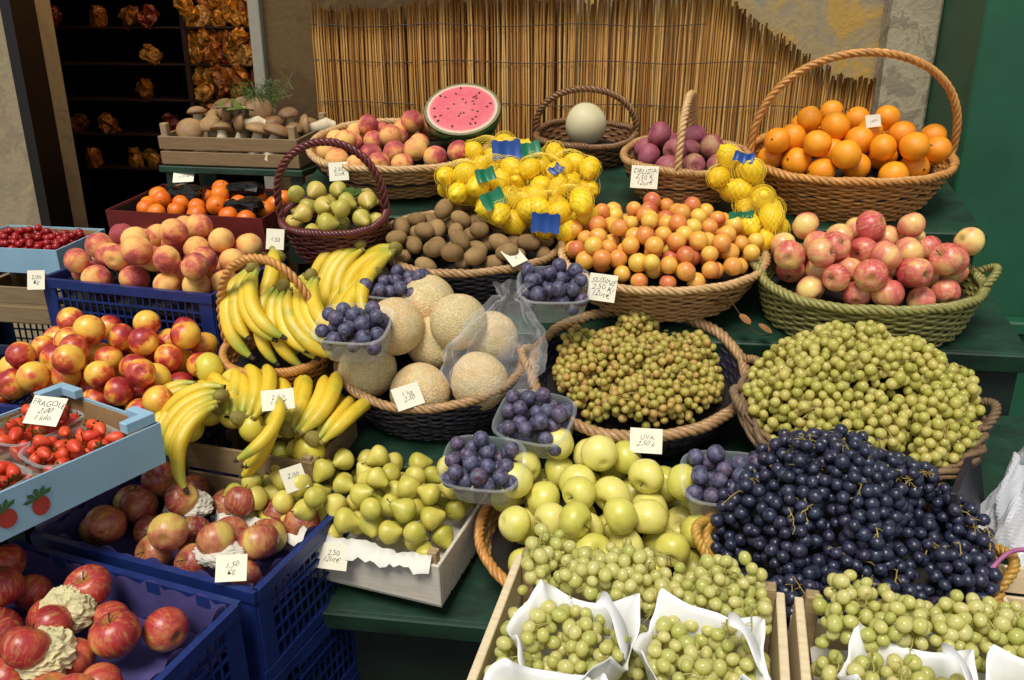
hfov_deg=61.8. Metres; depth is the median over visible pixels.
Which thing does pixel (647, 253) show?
plum
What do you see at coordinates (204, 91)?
food packet
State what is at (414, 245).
kiwi
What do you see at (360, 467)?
pear
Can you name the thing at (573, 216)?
lemon
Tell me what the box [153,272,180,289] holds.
peach
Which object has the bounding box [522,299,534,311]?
plum
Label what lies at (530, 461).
apple
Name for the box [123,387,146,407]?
nectarine
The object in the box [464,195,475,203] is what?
lemon
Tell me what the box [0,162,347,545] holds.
display table
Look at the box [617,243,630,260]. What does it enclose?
plum
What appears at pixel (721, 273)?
plum
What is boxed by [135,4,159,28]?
food packet
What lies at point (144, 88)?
food packet
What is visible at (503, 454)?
plum
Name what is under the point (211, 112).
mushroom
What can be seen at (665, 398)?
grape bunch
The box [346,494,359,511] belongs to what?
pear
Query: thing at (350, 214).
pear
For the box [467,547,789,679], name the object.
wooden crate
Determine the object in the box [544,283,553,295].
plum
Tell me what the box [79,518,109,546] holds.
apple
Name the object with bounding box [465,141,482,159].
lemon
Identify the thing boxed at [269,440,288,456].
pear
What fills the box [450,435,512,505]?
punnet
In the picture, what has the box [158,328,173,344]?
nectarine
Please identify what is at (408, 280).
plum
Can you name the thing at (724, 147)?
lemon
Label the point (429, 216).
kiwi
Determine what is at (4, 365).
nectarine
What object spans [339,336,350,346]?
plum
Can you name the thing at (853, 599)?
grape bunch
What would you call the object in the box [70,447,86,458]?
strawberry
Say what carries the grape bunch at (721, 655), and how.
on the lining paper at (646, 623)
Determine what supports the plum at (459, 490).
in the punnet at (458, 498)
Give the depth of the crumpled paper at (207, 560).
1.51 m
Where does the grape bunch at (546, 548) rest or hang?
in the wooden crate at (775, 643)
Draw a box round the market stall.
[287,163,1023,679]
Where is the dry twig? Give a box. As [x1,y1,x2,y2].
[717,295,771,335]
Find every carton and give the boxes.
[0,225,105,273]
[0,382,165,541]
[105,184,287,251]
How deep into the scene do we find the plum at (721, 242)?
1.87 m
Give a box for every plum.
[315,324,328,337]
[322,307,334,320]
[322,338,334,350]
[326,331,341,346]
[328,311,343,325]
[328,323,338,332]
[336,302,349,316]
[338,323,351,336]
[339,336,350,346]
[343,320,355,335]
[345,307,360,321]
[347,339,360,352]
[353,315,369,330]
[355,329,371,345]
[357,307,365,315]
[359,278,372,289]
[363,314,374,329]
[365,301,379,313]
[366,340,381,355]
[369,287,378,298]
[369,309,383,323]
[370,327,383,339]
[373,283,386,295]
[377,295,385,302]
[377,313,388,325]
[378,275,389,285]
[378,318,392,330]
[384,285,395,297]
[390,274,401,284]
[391,265,403,275]
[393,281,406,294]
[402,270,412,280]
[404,276,412,284]
[405,287,413,297]
[412,269,425,280]
[421,268,429,274]
[441,471,457,487]
[444,453,459,466]
[447,464,462,479]
[450,436,464,450]
[451,451,462,465]
[453,483,467,492]
[458,472,472,487]
[460,447,476,460]
[461,464,470,472]
[462,454,478,470]
[464,439,479,452]
[470,467,486,485]
[473,431,488,446]
[473,484,480,490]
[479,458,495,474]
[480,445,494,458]
[480,477,495,493]
[481,441,496,452]
[490,461,498,474]
[492,451,502,461]
[492,468,508,484]
[494,484,501,491]
[496,424,508,437]
[498,458,513,472]
[501,403,515,418]
[501,420,515,434]
[501,446,515,459]
[502,475,517,491]
[504,441,518,456]
[506,389,519,403]
[509,430,519,441]
[512,400,527,414]
[512,415,526,430]
[515,409,530,420]
[518,421,532,435]
[519,432,533,444]
[521,262,534,275]
[521,285,531,298]
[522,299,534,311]
[522,390,535,404]
[524,273,538,287]
[529,405,540,416]
[529,417,538,430]
[530,286,545,301]
[532,413,548,429]
[534,273,543,285]
[535,295,546,304]
[535,387,550,402]
[536,428,546,438]
[538,431,552,445]
[540,403,552,418]
[541,279,553,287]
[542,265,556,279]
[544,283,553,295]
[544,399,557,406]
[546,418,560,431]
[547,444,560,456]
[550,296,559,307]
[551,281,566,296]
[551,405,567,422]
[552,258,566,271]
[554,271,567,282]
[555,294,569,307]
[560,403,573,418]
[561,419,571,430]
[564,270,570,282]
[565,241,575,258]
[565,301,578,315]
[566,282,579,296]
[568,240,584,256]
[568,263,582,277]
[572,220,582,237]
[574,273,587,286]
[575,251,592,269]
[575,292,588,306]
[577,230,589,243]
[583,224,590,230]
[584,236,602,254]
[589,215,606,229]
[589,228,606,241]
[593,249,611,267]
[593,263,610,272]
[595,203,609,217]
[603,239,616,252]
[605,216,615,233]
[607,202,621,209]
[607,234,620,245]
[608,207,622,218]
[608,218,618,233]
[610,249,626,267]
[611,219,627,235]
[614,265,630,282]
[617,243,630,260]
[621,236,639,253]
[624,216,637,228]
[625,227,638,237]
[626,201,640,216]
[628,253,645,272]
[630,273,647,285]
[636,206,652,222]
[636,226,654,244]
[640,202,656,211]
[641,213,657,228]
[642,210,658,220]
[643,192,660,207]
[643,254,659,270]
[644,250,661,258]
[644,266,662,278]
[645,236,663,254]
[655,226,671,242]
[658,210,672,218]
[658,215,671,230]
[659,198,673,210]
[659,275,676,286]
[660,256,677,273]
[662,243,676,253]
[662,250,678,262]
[667,232,685,250]
[668,214,686,231]
[669,203,678,212]
[673,204,690,218]
[676,226,692,243]
[676,246,694,262]
[676,262,695,280]
[684,196,700,211]
[685,485,703,502]
[686,272,705,285]
[687,218,701,231]
[687,449,703,464]
[688,231,707,250]
[690,208,706,223]
[691,249,700,265]
[691,465,707,471]
[691,468,708,484]
[693,483,706,491]
[699,252,714,265]
[700,203,713,217]
[701,246,718,261]
[701,454,717,470]
[701,497,716,509]
[702,219,717,233]
[702,261,719,278]
[703,487,719,503]
[705,232,714,245]
[705,471,715,484]
[707,444,724,462]
[707,475,717,488]
[709,211,725,226]
[711,472,727,488]
[712,234,730,251]
[713,262,723,278]
[716,462,732,477]
[718,225,735,241]
[718,457,730,463]
[720,243,739,260]
[722,212,728,225]
[723,257,742,275]
[725,217,743,232]
[729,479,735,492]
[730,454,748,469]
[732,235,748,251]
[732,467,747,482]
[738,258,747,273]
[743,244,759,260]
[748,233,763,247]
[748,453,761,470]
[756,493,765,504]
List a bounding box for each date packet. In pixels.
[168,184,205,200]
[223,196,264,212]
[226,181,263,197]
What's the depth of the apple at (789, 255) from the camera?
1.85 m
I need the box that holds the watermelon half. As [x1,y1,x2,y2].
[423,83,500,145]
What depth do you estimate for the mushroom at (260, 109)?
2.52 m
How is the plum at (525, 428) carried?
in the punnet at (571, 424)
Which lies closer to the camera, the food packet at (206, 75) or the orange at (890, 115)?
the orange at (890, 115)
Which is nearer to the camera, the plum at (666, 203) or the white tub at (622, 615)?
the white tub at (622, 615)
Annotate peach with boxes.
[63,248,89,272]
[71,260,96,280]
[80,265,112,292]
[84,232,112,257]
[91,257,108,267]
[94,243,116,266]
[103,244,128,269]
[109,223,130,243]
[118,265,149,286]
[120,227,149,242]
[120,235,152,265]
[142,246,158,271]
[145,224,161,246]
[153,245,180,272]
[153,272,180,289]
[159,218,188,245]
[161,237,188,256]
[171,261,183,288]
[176,216,189,237]
[181,252,208,280]
[182,275,210,292]
[183,236,209,255]
[185,213,212,238]
[190,246,217,273]
[206,262,220,278]
[208,228,234,252]
[210,269,235,291]
[219,248,246,273]
[234,233,262,254]
[259,252,266,267]
[316,146,335,158]
[325,148,348,161]
[326,130,339,138]
[334,130,356,151]
[346,123,364,143]
[346,132,362,154]
[346,155,363,164]
[358,114,378,134]
[360,143,381,156]
[363,130,384,149]
[369,152,389,165]
[377,121,387,131]
[379,124,401,144]
[383,140,403,162]
[391,153,413,165]
[394,119,414,139]
[396,125,408,143]
[401,109,423,132]
[403,138,426,160]
[410,133,429,148]
[419,114,432,135]
[423,146,446,164]
[447,140,465,160]
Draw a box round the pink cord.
[990,547,1023,567]
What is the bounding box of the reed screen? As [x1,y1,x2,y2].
[311,0,875,145]
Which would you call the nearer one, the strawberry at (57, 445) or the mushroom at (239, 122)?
the strawberry at (57, 445)
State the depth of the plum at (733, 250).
1.90 m
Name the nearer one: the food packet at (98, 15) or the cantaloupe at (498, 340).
the cantaloupe at (498, 340)
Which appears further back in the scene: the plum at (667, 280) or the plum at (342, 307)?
the plum at (667, 280)
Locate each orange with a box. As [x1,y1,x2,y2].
[757,147,782,167]
[764,128,790,153]
[781,147,811,173]
[783,123,805,151]
[791,115,796,123]
[797,106,821,131]
[803,130,831,156]
[807,158,835,176]
[818,138,840,160]
[820,100,843,119]
[820,111,849,139]
[831,140,861,169]
[843,153,870,176]
[845,126,873,153]
[846,106,869,128]
[857,120,883,137]
[866,150,897,169]
[869,134,896,160]
[875,105,900,130]
[878,161,908,177]
[889,122,915,145]
[899,132,929,160]
[900,156,929,175]
[921,124,946,138]
[926,136,952,162]
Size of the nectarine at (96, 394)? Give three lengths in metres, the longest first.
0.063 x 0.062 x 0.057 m
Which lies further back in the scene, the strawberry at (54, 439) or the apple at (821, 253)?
the apple at (821, 253)
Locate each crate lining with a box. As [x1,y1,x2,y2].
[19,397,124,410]
[59,270,259,318]
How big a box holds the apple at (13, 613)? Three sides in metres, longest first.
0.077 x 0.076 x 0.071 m
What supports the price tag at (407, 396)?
attached to the basket at (450, 419)
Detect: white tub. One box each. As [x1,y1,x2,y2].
[483,658,607,679]
[506,579,639,679]
[632,588,770,679]
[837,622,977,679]
[985,644,1023,679]
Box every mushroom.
[176,118,203,136]
[187,106,206,120]
[199,115,220,136]
[205,109,232,132]
[210,98,227,119]
[210,122,232,152]
[221,99,245,121]
[222,115,236,132]
[227,133,236,137]
[231,116,248,137]
[233,111,265,133]
[235,96,248,105]
[244,97,272,118]
[245,122,269,153]
[262,123,288,160]
[264,113,277,138]
[264,116,284,138]
[278,107,298,126]
[285,122,303,137]
[298,114,335,136]
[308,117,316,122]
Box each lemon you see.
[436,166,455,186]
[438,184,449,197]
[448,182,468,203]
[452,162,478,183]
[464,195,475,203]
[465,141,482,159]
[466,175,489,197]
[472,156,489,169]
[474,201,489,217]
[483,147,495,162]
[489,168,510,190]
[489,202,509,224]
[490,163,499,170]
[496,134,513,140]
[499,157,519,175]
[503,189,522,208]
[503,209,525,234]
[510,174,526,186]
[517,198,531,218]
[519,158,540,178]
[526,185,547,199]
[530,196,549,213]
[531,175,549,189]
[532,155,549,175]
[534,231,552,238]
[545,142,562,161]
[546,162,565,179]
[549,173,568,196]
[549,196,568,204]
[549,201,572,222]
[555,157,571,175]
[556,219,575,242]
[564,153,583,172]
[565,174,580,192]
[569,186,591,203]
[569,189,592,214]
[570,212,575,219]
[571,171,581,179]
[576,207,596,224]
[579,156,599,179]
[580,179,598,198]
[708,167,729,186]
[717,144,739,168]
[720,178,734,200]
[721,166,736,178]
[727,178,752,199]
[735,163,742,177]
[735,198,754,211]
[740,214,760,235]
[741,159,763,183]
[751,187,774,207]
[753,206,759,217]
[758,228,775,249]
[759,203,783,231]
[776,219,788,234]
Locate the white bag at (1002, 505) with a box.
[978,446,1023,566]
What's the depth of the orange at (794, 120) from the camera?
2.22 m
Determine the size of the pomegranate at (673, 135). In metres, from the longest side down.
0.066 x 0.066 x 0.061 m
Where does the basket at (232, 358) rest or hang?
on the wooden crate at (210, 456)
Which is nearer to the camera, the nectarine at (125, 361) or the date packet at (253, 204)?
the nectarine at (125, 361)
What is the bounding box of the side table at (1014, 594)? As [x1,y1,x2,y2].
[1005,592,1023,596]
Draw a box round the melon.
[565,102,606,143]
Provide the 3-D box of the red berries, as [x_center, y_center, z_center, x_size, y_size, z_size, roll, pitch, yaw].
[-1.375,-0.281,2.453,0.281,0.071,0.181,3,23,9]
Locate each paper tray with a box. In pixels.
[4,542,226,679]
[40,467,328,607]
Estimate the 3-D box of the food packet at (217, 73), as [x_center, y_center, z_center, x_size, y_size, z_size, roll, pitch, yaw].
[-1.255,-1.133,3.681,0.076,0.102,0.065,-31,22,3]
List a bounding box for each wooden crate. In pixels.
[0,268,113,324]
[158,110,326,168]
[185,411,357,496]
[211,487,488,606]
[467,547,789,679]
[787,589,986,679]
[992,564,1023,644]
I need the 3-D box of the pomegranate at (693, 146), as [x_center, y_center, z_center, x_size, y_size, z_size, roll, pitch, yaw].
[0.456,-0.484,2.196,0.059,0.059,0.054,32,54,-9]
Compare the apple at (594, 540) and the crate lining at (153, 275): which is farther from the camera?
the crate lining at (153, 275)
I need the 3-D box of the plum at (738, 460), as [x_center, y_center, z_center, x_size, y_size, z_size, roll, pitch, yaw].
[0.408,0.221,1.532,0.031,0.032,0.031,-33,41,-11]
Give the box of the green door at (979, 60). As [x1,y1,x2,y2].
[924,0,1023,416]
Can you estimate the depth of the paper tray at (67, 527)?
1.66 m
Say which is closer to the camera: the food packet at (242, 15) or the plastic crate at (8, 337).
the plastic crate at (8, 337)
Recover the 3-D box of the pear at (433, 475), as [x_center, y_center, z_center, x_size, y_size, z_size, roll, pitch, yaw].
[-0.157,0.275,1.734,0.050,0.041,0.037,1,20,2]
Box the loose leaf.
[341,187,364,197]
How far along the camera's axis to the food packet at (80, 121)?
3.89 m
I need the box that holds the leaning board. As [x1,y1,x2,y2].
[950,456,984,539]
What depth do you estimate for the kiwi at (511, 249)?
1.95 m
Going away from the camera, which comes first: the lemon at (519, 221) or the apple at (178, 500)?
the apple at (178, 500)
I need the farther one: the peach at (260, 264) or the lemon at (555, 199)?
the peach at (260, 264)
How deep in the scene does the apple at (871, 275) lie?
1.75 m
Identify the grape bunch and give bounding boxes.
[484,600,561,675]
[517,523,576,604]
[547,546,622,674]
[552,354,596,424]
[556,324,588,359]
[579,326,630,386]
[587,574,701,679]
[590,330,684,406]
[591,537,685,658]
[592,375,650,427]
[615,310,667,340]
[623,362,683,427]
[647,644,720,679]
[665,356,724,423]
[671,329,721,373]
[685,551,767,610]
[693,596,772,679]
[710,462,772,557]
[723,564,822,636]
[732,459,831,579]
[742,365,793,432]
[748,330,810,382]
[748,429,826,481]
[770,334,846,438]
[788,371,853,455]
[806,424,894,464]
[810,320,855,359]
[810,614,883,679]
[811,529,916,618]
[812,569,890,645]
[815,439,923,567]
[830,337,921,414]
[841,390,912,471]
[853,320,891,345]
[862,589,934,679]
[887,451,939,512]
[888,334,948,397]
[898,583,933,634]
[903,378,981,466]
[906,517,1002,605]
[913,483,998,568]
[929,589,1023,656]
[935,641,1023,679]
[945,362,985,421]
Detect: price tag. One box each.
[22,395,67,426]
[27,270,44,289]
[172,173,193,182]
[215,554,247,581]
[261,388,294,411]
[266,228,284,249]
[279,463,308,493]
[315,542,347,570]
[328,161,348,180]
[391,381,424,410]
[501,250,526,266]
[587,273,617,302]
[629,427,662,453]
[630,165,658,188]
[865,114,880,127]
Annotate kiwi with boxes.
[386,230,406,243]
[392,217,409,234]
[392,250,411,263]
[403,236,411,253]
[406,236,422,253]
[407,212,426,225]
[409,225,432,243]
[414,222,434,238]
[415,257,436,268]
[423,239,446,257]
[425,213,435,220]
[431,219,445,236]
[434,198,453,219]
[440,243,463,261]
[444,217,452,230]
[448,223,463,237]
[450,229,469,250]
[451,210,470,227]
[453,203,463,211]
[455,253,470,269]
[464,209,474,215]
[464,227,479,240]
[464,247,486,265]
[467,240,487,254]
[469,221,488,237]
[470,214,476,224]
[474,214,491,225]
[481,235,494,251]
[483,255,503,267]
[488,233,510,250]
[491,225,505,235]
[495,243,518,260]
[506,248,525,264]
[508,235,519,247]
[517,234,539,250]
[519,227,534,235]
[535,246,550,257]
[536,236,553,247]
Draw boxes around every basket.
[216,253,329,396]
[273,137,390,263]
[306,118,491,198]
[333,341,527,441]
[386,206,558,307]
[474,493,707,587]
[518,309,758,458]
[533,85,639,168]
[557,211,770,322]
[619,90,751,203]
[691,465,1020,636]
[729,359,1001,488]
[746,48,961,222]
[748,243,1001,347]
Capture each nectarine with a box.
[0,356,16,372]
[0,368,27,399]
[0,397,12,403]
[5,341,35,368]
[15,361,50,391]
[29,376,53,396]
[31,335,52,359]
[39,345,58,371]
[43,326,59,337]
[51,344,84,374]
[51,368,80,385]
[53,327,72,344]
[56,307,83,328]
[58,334,89,359]
[72,315,105,344]
[76,369,84,387]
[80,378,103,391]
[83,388,111,405]
[84,360,114,388]
[86,343,109,363]
[94,346,123,369]
[100,315,121,339]
[104,376,133,405]
[107,323,132,349]
[114,368,121,376]
[119,354,145,377]
[121,348,134,354]
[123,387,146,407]
[124,358,156,387]
[125,398,144,410]
[128,327,158,355]
[133,310,160,332]
[142,385,172,413]
[144,338,165,362]
[144,363,171,389]
[154,344,182,371]
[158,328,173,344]
[170,321,200,348]
[171,371,193,380]
[172,317,196,326]
[172,348,191,372]
[186,352,203,377]
[191,332,218,353]
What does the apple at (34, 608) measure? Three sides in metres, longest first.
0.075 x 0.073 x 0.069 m
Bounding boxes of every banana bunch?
[145,379,197,463]
[160,381,229,492]
[197,368,242,415]
[204,364,276,426]
[219,262,286,360]
[233,397,286,478]
[248,246,287,328]
[253,279,336,366]
[276,371,342,437]
[290,268,351,360]
[303,393,371,447]
[311,239,366,305]
[324,266,382,309]
[338,241,402,313]
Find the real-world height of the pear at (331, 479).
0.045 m
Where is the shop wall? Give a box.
[0,0,943,394]
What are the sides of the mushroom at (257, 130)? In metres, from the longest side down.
0.108 x 0.078 x 0.078 m
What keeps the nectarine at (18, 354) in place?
on the nectarine at (10, 389)
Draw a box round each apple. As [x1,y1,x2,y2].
[0,543,27,572]
[0,566,25,606]
[0,607,23,625]
[0,612,19,656]
[0,623,50,669]
[0,657,22,679]
[14,574,53,611]
[26,598,43,626]
[31,604,72,630]
[33,672,66,679]
[59,673,94,679]
[63,564,111,604]
[66,637,95,674]
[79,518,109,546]
[83,662,123,679]
[84,505,126,542]
[88,601,129,630]
[88,609,141,658]
[113,484,142,509]
[119,489,157,523]
[133,515,156,543]
[134,535,172,564]
[141,460,175,497]
[142,606,189,652]
[147,512,188,551]
[164,482,198,515]
[174,543,208,571]
[179,515,208,548]
[186,474,209,493]
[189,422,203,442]
[194,352,223,379]
[196,521,236,554]
[203,412,219,425]
[211,488,230,514]
[218,411,237,428]
[218,516,248,537]
[222,369,231,381]
[224,484,254,516]
[232,559,261,585]
[237,522,278,560]
[238,415,266,441]
[252,518,286,554]
[263,498,286,523]
[264,411,281,437]
[283,508,320,534]
[490,491,522,512]
[498,505,530,541]
[500,462,532,498]
[508,548,523,570]
[514,451,540,479]
[516,507,538,544]
[524,494,527,506]
[527,481,559,514]
[533,469,547,484]
[534,502,562,533]
[544,457,572,488]
[546,427,573,459]
[556,535,571,569]
[558,464,596,491]
[558,501,591,538]
[562,476,595,507]
[566,504,596,514]
[572,512,604,542]
[573,438,592,470]
[576,532,609,553]
[580,435,617,471]
[592,471,599,501]
[594,476,629,509]
[598,466,626,479]
[599,514,611,538]
[603,497,637,534]
[609,529,643,550]
[613,440,641,473]
[622,477,639,501]
[628,459,663,493]
[632,492,668,513]
[633,499,667,536]
[642,526,673,556]
[654,532,690,566]
[657,466,674,502]
[666,463,692,500]
[667,498,684,509]
[667,506,696,533]
[680,514,704,547]
[683,484,707,512]
[684,549,700,574]
[770,232,794,253]
[774,240,804,270]
[776,264,804,282]
[792,212,818,238]
[796,276,824,299]
[802,245,808,267]
[803,231,827,254]
[805,261,831,279]
[807,238,836,267]
[822,264,850,291]
[824,231,850,259]
[826,223,854,242]
[836,257,859,281]
[842,281,870,304]
[845,217,858,239]
[849,237,875,261]
[853,259,888,291]
[856,210,885,240]
[869,240,902,270]
[871,280,904,305]
[875,225,900,243]
[889,269,895,277]
[896,237,924,260]
[896,258,916,287]
[897,212,925,237]
[900,231,925,240]
[904,258,933,286]
[906,286,935,305]
[919,236,941,260]
[924,272,938,288]
[929,242,962,274]
[931,279,960,302]
[938,267,968,283]
[950,247,969,275]
[953,227,984,255]
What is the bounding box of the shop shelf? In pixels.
[54,0,252,185]
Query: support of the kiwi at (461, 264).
in the basket at (500, 285)
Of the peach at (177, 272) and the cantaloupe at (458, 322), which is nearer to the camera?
the cantaloupe at (458, 322)
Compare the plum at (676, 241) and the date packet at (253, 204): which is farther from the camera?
the date packet at (253, 204)
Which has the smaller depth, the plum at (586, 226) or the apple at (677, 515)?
the apple at (677, 515)
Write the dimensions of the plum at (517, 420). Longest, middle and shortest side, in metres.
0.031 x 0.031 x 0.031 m
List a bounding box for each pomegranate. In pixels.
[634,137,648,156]
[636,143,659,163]
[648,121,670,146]
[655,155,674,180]
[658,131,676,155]
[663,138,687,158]
[682,153,705,169]
[684,125,706,143]
[685,140,700,155]
[700,134,723,158]
[706,154,720,169]
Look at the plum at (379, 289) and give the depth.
1.89 m
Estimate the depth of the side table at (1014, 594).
1.62 m
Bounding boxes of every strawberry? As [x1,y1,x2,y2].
[0,416,19,430]
[0,428,6,434]
[0,434,17,447]
[0,447,5,454]
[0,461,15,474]
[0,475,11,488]
[6,463,22,482]
[8,424,25,441]
[9,446,29,464]
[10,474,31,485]
[14,415,25,424]
[17,421,26,429]
[17,439,31,457]
[19,403,29,414]
[19,430,33,441]
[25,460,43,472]
[26,445,37,455]
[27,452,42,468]
[30,434,52,446]
[33,425,47,435]
[34,445,50,458]
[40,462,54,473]
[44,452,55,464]
[46,427,57,436]
[47,421,61,429]
[47,436,60,447]
[51,439,68,451]
[52,447,71,460]
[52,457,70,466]
[57,424,70,437]
[59,408,68,420]
[62,411,82,426]
[64,437,81,452]
[69,426,86,436]
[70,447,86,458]
[75,428,84,438]
[75,433,87,444]
[81,430,100,442]
[83,418,96,429]
[83,444,91,452]
[87,439,105,450]
[92,419,106,434]
[100,438,109,445]
[105,431,126,442]
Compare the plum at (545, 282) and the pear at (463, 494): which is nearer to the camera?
the pear at (463, 494)
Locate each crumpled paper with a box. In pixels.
[15,625,77,679]
[39,583,97,633]
[163,489,213,517]
[192,538,247,567]
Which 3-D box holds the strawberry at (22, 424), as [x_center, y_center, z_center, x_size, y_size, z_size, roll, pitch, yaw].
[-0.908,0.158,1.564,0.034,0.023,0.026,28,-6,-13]
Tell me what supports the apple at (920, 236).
on the apple
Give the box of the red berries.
[0,224,89,249]
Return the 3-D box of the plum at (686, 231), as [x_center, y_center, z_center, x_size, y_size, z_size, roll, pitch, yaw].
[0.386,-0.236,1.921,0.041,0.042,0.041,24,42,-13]
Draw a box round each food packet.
[51,5,61,25]
[70,112,89,131]
[85,147,103,168]
[89,5,107,28]
[97,112,120,132]
[117,5,138,30]
[128,146,144,169]
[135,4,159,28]
[135,78,153,102]
[139,44,162,65]
[142,147,161,166]
[161,113,178,131]
[173,0,193,14]
[183,5,199,29]
[187,28,197,48]
[189,46,204,63]
[191,28,211,49]
[192,66,204,85]
[194,4,211,28]
[194,80,217,102]
[195,0,209,11]
[202,42,222,66]
[202,66,214,84]
[203,102,214,111]
[206,0,217,12]
[209,28,220,44]
[209,64,230,89]
[211,8,228,29]
[214,84,231,99]
[215,28,232,46]
[217,0,232,13]
[219,45,228,63]
[222,44,240,66]
[224,6,242,25]
[224,66,232,87]
[226,27,249,51]
[230,65,250,87]
[230,82,247,98]
[236,0,246,11]
[236,44,252,67]
[238,10,248,29]
[245,7,248,26]
[250,66,254,86]
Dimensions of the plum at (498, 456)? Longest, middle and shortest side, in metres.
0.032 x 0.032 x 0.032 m
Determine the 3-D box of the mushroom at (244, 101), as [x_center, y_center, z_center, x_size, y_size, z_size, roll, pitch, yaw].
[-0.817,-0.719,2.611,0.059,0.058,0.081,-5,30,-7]
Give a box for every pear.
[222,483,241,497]
[241,472,263,487]
[246,510,258,517]
[250,486,267,509]
[258,509,270,518]
[261,475,271,487]
[264,483,279,499]
[266,468,285,489]
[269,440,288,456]
[271,455,289,471]
[272,490,294,512]
[281,438,292,442]
[285,215,303,227]
[286,438,296,458]
[287,185,304,202]
[289,498,315,520]
[290,203,311,222]
[291,473,311,496]
[292,436,324,459]
[295,496,303,503]
[299,198,314,214]
[304,486,325,507]
[305,223,318,240]
[307,181,326,199]
[311,483,332,495]
[313,459,333,482]
[314,196,331,214]
[315,211,333,225]
[316,505,326,521]
[318,212,344,230]
[321,470,338,486]
[323,493,346,523]
[327,196,336,214]
[327,199,349,217]
[328,524,342,537]
[329,181,345,197]
[332,448,353,469]
[333,474,353,494]
[333,507,358,532]
[334,215,350,229]
[334,472,353,482]
[338,192,359,209]
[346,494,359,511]
[347,201,358,216]
[350,469,356,483]
[350,483,374,506]
[350,510,362,534]
[352,209,369,226]
[353,206,369,213]
[356,458,373,476]
[357,188,378,206]
[357,449,375,466]
[357,470,376,490]
[358,191,376,208]
[358,515,382,541]
[360,497,381,519]
[361,445,388,465]
[366,467,389,487]
[369,212,385,225]
[373,490,384,496]
[373,495,384,516]
[376,487,385,494]
[378,520,402,543]
[378,521,401,543]
[380,494,397,516]
[383,463,400,481]
[385,480,400,498]
[387,498,415,522]
[388,452,403,470]
[391,516,411,527]
[397,474,420,498]
[403,521,425,542]
[404,536,430,550]
[405,466,425,484]
[408,452,437,469]
[410,497,428,520]
[415,540,432,554]
[417,483,439,505]
[420,506,450,530]
[424,466,441,483]
[429,505,445,533]
[432,525,452,549]
[434,493,450,510]
[437,456,448,475]
[438,483,456,498]
[445,499,465,520]
[455,491,475,509]
[458,485,472,496]
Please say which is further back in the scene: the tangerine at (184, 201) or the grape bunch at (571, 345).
the tangerine at (184, 201)
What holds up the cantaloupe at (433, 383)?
in the basket at (450, 419)
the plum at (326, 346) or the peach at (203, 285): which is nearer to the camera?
the plum at (326, 346)
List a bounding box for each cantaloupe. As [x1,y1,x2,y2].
[338,348,396,396]
[368,297,423,354]
[389,362,450,404]
[401,275,453,317]
[408,317,461,369]
[430,294,486,350]
[451,352,507,410]
[466,311,517,362]
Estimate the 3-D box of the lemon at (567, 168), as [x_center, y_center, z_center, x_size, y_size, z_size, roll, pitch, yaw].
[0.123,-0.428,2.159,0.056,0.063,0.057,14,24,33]
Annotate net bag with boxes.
[434,153,520,207]
[463,130,541,168]
[476,186,533,234]
[491,138,601,200]
[515,175,599,243]
[706,144,766,202]
[729,184,790,250]
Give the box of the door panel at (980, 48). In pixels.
[924,0,1023,316]
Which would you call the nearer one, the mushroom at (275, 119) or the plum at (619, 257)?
the plum at (619, 257)
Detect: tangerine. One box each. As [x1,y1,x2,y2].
[136,200,152,211]
[141,196,153,203]
[147,203,165,212]
[149,186,165,196]
[152,190,170,207]
[167,202,184,213]
[172,195,189,211]
[186,205,206,214]
[188,198,205,208]
[201,190,210,203]
[206,195,225,215]
[211,185,228,199]
[212,180,228,188]
[218,207,237,216]
[231,195,243,198]
[236,210,255,217]
[257,192,266,200]
[258,201,275,217]
[266,196,284,205]
[281,190,289,202]
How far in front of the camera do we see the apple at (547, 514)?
1.54 m
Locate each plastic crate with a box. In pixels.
[0,322,49,404]
[0,353,232,484]
[6,539,249,679]
[30,467,349,679]
[43,256,287,354]
[214,622,357,679]
[351,670,359,679]
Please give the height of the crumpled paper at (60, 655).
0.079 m
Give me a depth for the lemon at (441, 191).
2.17 m
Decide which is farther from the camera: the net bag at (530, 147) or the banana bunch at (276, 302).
the net bag at (530, 147)
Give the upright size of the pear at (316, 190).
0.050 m
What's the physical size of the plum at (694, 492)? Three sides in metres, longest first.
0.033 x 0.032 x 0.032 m
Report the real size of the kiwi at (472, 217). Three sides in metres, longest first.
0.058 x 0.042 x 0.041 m
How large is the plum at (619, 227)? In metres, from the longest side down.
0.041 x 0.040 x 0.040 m
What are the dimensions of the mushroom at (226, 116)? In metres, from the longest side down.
0.093 x 0.067 x 0.067 m
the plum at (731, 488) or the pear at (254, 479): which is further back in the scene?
the pear at (254, 479)
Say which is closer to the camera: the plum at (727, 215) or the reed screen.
the plum at (727, 215)
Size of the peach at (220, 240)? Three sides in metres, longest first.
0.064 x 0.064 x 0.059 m
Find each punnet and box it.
[26,427,117,476]
[319,303,390,359]
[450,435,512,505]
[503,418,572,458]
[521,266,585,319]
[685,451,754,518]
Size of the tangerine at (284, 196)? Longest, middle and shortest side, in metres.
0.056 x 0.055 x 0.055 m
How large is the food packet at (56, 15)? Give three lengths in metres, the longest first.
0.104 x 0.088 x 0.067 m
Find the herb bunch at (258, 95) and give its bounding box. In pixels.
[215,74,292,111]
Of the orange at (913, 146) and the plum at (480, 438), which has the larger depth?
the orange at (913, 146)
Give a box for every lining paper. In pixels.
[214,483,472,574]
[511,618,685,679]
[810,646,985,679]
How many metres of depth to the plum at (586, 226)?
2.03 m
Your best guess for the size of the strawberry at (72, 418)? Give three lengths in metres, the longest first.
0.037 x 0.028 x 0.025 m
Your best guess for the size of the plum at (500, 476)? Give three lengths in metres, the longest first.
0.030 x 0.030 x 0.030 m
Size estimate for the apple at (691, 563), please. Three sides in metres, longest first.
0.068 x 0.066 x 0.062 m
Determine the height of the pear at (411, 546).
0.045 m

